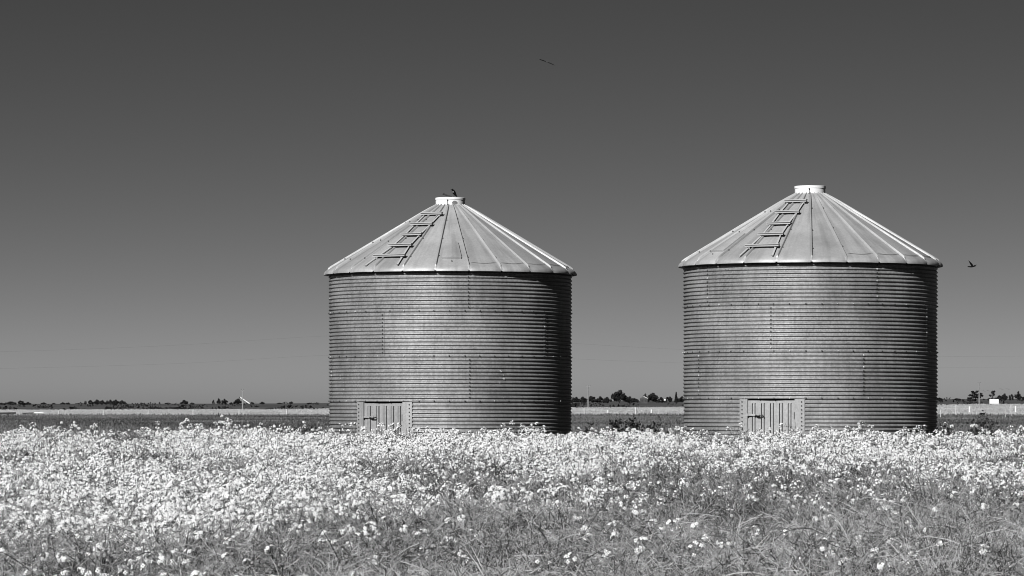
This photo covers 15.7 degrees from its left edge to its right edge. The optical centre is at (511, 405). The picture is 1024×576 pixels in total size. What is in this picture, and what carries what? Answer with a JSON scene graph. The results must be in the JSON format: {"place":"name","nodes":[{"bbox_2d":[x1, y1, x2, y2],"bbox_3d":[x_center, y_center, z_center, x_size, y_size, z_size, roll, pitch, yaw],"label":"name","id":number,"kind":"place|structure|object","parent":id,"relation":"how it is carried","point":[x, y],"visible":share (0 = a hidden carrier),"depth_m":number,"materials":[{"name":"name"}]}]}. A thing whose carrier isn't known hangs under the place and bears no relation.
{"place":"outdoors","nodes":[
{"label":"outdoors","id":0,"kind":"place"},
{"bbox_2d":[0,412,1023,427],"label":"pasture grass","id":1,"kind":"structure","parent":0,"point":[577,420],"depth_m":263.45,"materials":[{"name":"grey plant"}]},
{"bbox_2d":[0,399,1023,575],"bbox_3d":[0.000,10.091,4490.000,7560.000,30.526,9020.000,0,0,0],"label":"ground","id":2,"kind":"structure","parent":0,"point":[325,405],"depth_m":1866.74,"materials":[{"name":"soil"}]},
{"bbox_2d":[0,412,43,413],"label":"rail barrier","id":3,"kind":"object","parent":2,"relation":"on","point":[22,413],"visible":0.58,"depth_m":499.93,"materials":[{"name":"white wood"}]},
{"bbox_2d":[233,398,241,404],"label":"grove tree","id":4,"kind":"object","parent":2,"relation":"on","point":[237,401],"visible":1,"depth_m":2199.26,"materials":[{"name":"black plant"}]},
{"bbox_2d":[303,425,317,434],"bbox_3d":[-3.418,0.561,61.796,0.410,0.459,0.306,0,0,0],"label":"weed plant","id":5,"kind":"object","parent":2,"relation":"on","point":[307,429],"visible":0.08,"depth_m":61.83,"materials":[{"name":"black plant"}]},
{"bbox_2d":[324,193,576,438],"bbox_3d":[-1.084,-1.363,65.300,4.453,4.736,4.453,0,0,0],"label":"grain bin","id":6,"kind":"object","parent":2,"relation":"on","point":[449,313],"visible":0.87,"depth_m":63.54,"materials":[{"name":"metal"}]},
{"bbox_2d":[362,403,401,438],"bbox_3d":[-2.207,0.462,63.542,0.816,0.987,0.116,0,0,32],"label":"door","id":7,"kind":"structure","parent":6,"relation":"in","point":[386,413],"depth_m":63.56,"materials":[{"name":"metal"}]},
{"bbox_2d":[0,397,1022,409],"bbox_3d":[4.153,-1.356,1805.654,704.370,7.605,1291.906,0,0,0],"label":"hillside scrub","id":8,"kind":"object","parent":2,"relation":"on","point":[310,406],"visible":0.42,"depth_m":1479.13,"materials":[{"name":"black plant"}]},
{"bbox_2d":[0,415,1023,575],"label":"wildflower meadow","id":9,"kind":"structure","parent":2,"relation":"on","point":[264,501],"depth_m":28.17,"materials":[{"name":"white plant"}]},
{"bbox_2d":[0,403,1023,414],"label":"pale crop","id":10,"kind":"object","parent":2,"relation":"on","point":[947,408],"visible":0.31,"depth_m":848.43,"materials":[{"name":"grey plant"}]},
{"bbox_2d":[13,404,1023,415],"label":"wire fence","id":11,"kind":"object","parent":2,"relation":"on","point":[584,410],"visible":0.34,"depth_m":435.91,"materials":[{"name":"grey metal"}]},
{"bbox_2d":[571,397,578,402],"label":"grove tree","id":12,"kind":"object","parent":2,"relation":"on","point":[575,399],"visible":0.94,"depth_m":1999.39,"materials":[{"name":"black plant"}]},
{"bbox_2d":[579,397,586,402],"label":"grove tree","id":13,"kind":"object","parent":2,"relation":"on","point":[582,400],"visible":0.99,"depth_m":1999.58,"materials":[{"name":"black plant"}]},
{"bbox_2d":[576,418,596,434],"bbox_3d":[1.238,0.486,62.317,0.370,0.549,0.297,0,0,19],"label":"weed plant","id":14,"kind":"object","parent":2,"relation":"on","point":[586,430],"visible":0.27,"depth_m":62.29,"materials":[{"name":"black plant"}]},
{"bbox_2d":[587,396,596,402],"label":"grove tree","id":15,"kind":"object","parent":2,"relation":"on","point":[591,399],"visible":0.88,"depth_m":1999.46,"materials":[{"name":"black plant"}]},
{"bbox_2d":[597,396,604,402],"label":"grove tree","id":16,"kind":"object","parent":2,"relation":"on","point":[600,398],"visible":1,"depth_m":1999.66,"materials":[{"name":"black plant"}]},
{"bbox_2d":[603,397,611,402],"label":"grove tree","id":17,"kind":"object","parent":2,"relation":"on","point":[606,399],"visible":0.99,"depth_m":1999.55,"materials":[{"name":"black plant"}]},
{"bbox_2d":[606,414,624,435],"bbox_3d":[1.784,0.459,61.897,0.422,0.641,0.345,0,0,-15],"label":"weed plant","id":18,"kind":"object","parent":2,"relation":"on","point":[613,423],"visible":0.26,"depth_m":61.84,"materials":[{"name":"black plant"}]},
{"bbox_2d":[611,390,627,402],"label":"tree","id":19,"kind":"object","parent":2,"relation":"on","point":[618,395],"visible":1,"depth_m":1979.23,"materials":[{"name":"black plant"}]},
{"bbox_2d":[623,415,644,434],"bbox_3d":[2.037,0.461,61.707,0.419,0.604,0.290,0,0,0],"label":"weed plant","id":20,"kind":"object","parent":2,"relation":"on","point":[631,423],"visible":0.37,"depth_m":61.70,"materials":[{"name":"black plant"}]},
{"bbox_2d":[640,397,647,402],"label":"farmhouse","id":21,"kind":"object","parent":2,"relation":"on","point":[643,399],"visible":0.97,"depth_m":1957.50,"materials":[{"name":"grey"}]},
{"bbox_2d":[646,393,658,402],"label":"broad tree","id":22,"kind":"object","parent":2,"relation":"on","point":[653,397],"visible":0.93,"depth_m":1999.15,"materials":[{"name":"black plant"}]},
{"bbox_2d":[639,415,666,435],"bbox_3d":[2.320,0.467,61.801,0.350,0.608,0.432,0,0,42],"label":"weed plant","id":23,"kind":"object","parent":2,"relation":"on","point":[650,427],"visible":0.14,"depth_m":61.82,"materials":[{"name":"black plant"}]},
{"bbox_2d":[307,410,1023,416],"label":"thin fence","id":24,"kind":"object","parent":2,"relation":"on","point":[940,411],"visible":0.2,"depth_m":312.78,"materials":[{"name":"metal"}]},
{"bbox_2d":[674,392,677,402],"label":"spruce tree","id":25,"kind":"object","parent":2,"relation":"on","point":[676,399],"visible":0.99,"depth_m":1989.71,"materials":[{"name":"black plant"}]},
{"bbox_2d":[678,185,942,440],"bbox_3d":[5.027,-1.371,62.600,4.454,4.661,4.454,0,0,0],"label":"grain bin","id":26,"kind":"object","parent":2,"relation":"on","point":[809,306],"visible":0.89,"depth_m":60.84,"materials":[{"name":"metal"}]},
{"bbox_2d":[746,400,794,440],"bbox_3d":[4.234,0.416,60.672,0.830,0.987,0.116,0,0,22],"label":"door","id":27,"kind":"structure","parent":26,"relation":"in","point":[762,414],"depth_m":60.67,"materials":[{"name":"metal"}]},
{"bbox_2d":[937,424,953,436],"bbox_3d":[7.260,0.543,61.980,0.330,0.449,0.337,0,0,-40],"label":"weed plant","id":28,"kind":"object","parent":2,"relation":"on","point":[947,430],"visible":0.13,"depth_m":61.96,"materials":[{"name":"black plant"}]},
{"bbox_2d":[967,390,982,401],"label":"spreading tree","id":29,"kind":"object","parent":2,"relation":"on","point":[974,395],"visible":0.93,"depth_m":1899.40,"materials":[{"name":"black plant"}]},
{"bbox_2d":[966,410,997,434],"bbox_3d":[7.789,0.423,61.613,0.567,0.688,0.363,0,0,0],"label":"weed plant","id":30,"kind":"object","parent":2,"relation":"on","point":[981,425],"visible":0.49,"depth_m":61.59,"materials":[{"name":"black plant"}]},
{"bbox_2d":[987,390,996,400],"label":"topped tree","id":31,"kind":"object","parent":2,"relation":"on","point":[992,393],"visible":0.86,"depth_m":1899.76,"materials":[{"name":"black plant"}]},
{"bbox_2d":[989,399,998,403],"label":"box trailer","id":32,"kind":"object","parent":2,"relation":"on","point":[993,401],"visible":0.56,"depth_m":1249.10,"materials":[{"name":"white paint"}]},
{"bbox_2d":[985,426,1004,434],"bbox_3d":[8.055,0.571,61.874,0.472,0.454,0.328,0,0,24],"label":"weed plant","id":33,"kind":"object","parent":2,"relation":"on","point":[992,430],"visible":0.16,"depth_m":61.90,"materials":[{"name":"black plant"}]},
{"bbox_2d":[1000,393,1007,400],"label":"grove tree","id":34,"kind":"object","parent":2,"relation":"on","point":[1004,397],"visible":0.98,"depth_m":1949.76,"materials":[{"name":"black plant"}]},
{"bbox_2d":[1014,391,1021,400],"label":"tree","id":35,"kind":"object","parent":2,"relation":"on","point":[1018,396],"visible":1,"depth_m":1949.68,"materials":[{"name":"black plant"}]},
{"bbox_2d":[0,424,1023,438],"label":"grass","id":36,"kind":"structure","parent":0,"point":[665,430],"depth_m":124.35,"materials":[{"name":"grey plant"}]},
{"bbox_2d":[0,0,1023,403],"label":"sky","id":37,"kind":"structure","parent":0,"point":[177,174],"materials":[{"name":"grey"}]},
{"bbox_2d":[14,412,1023,414],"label":"pale crop edge","id":38,"kind":"object","parent":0,"point":[329,413],"visible":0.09,"depth_m":591.47,"materials":[{"name":"grey plant"}]}
]}

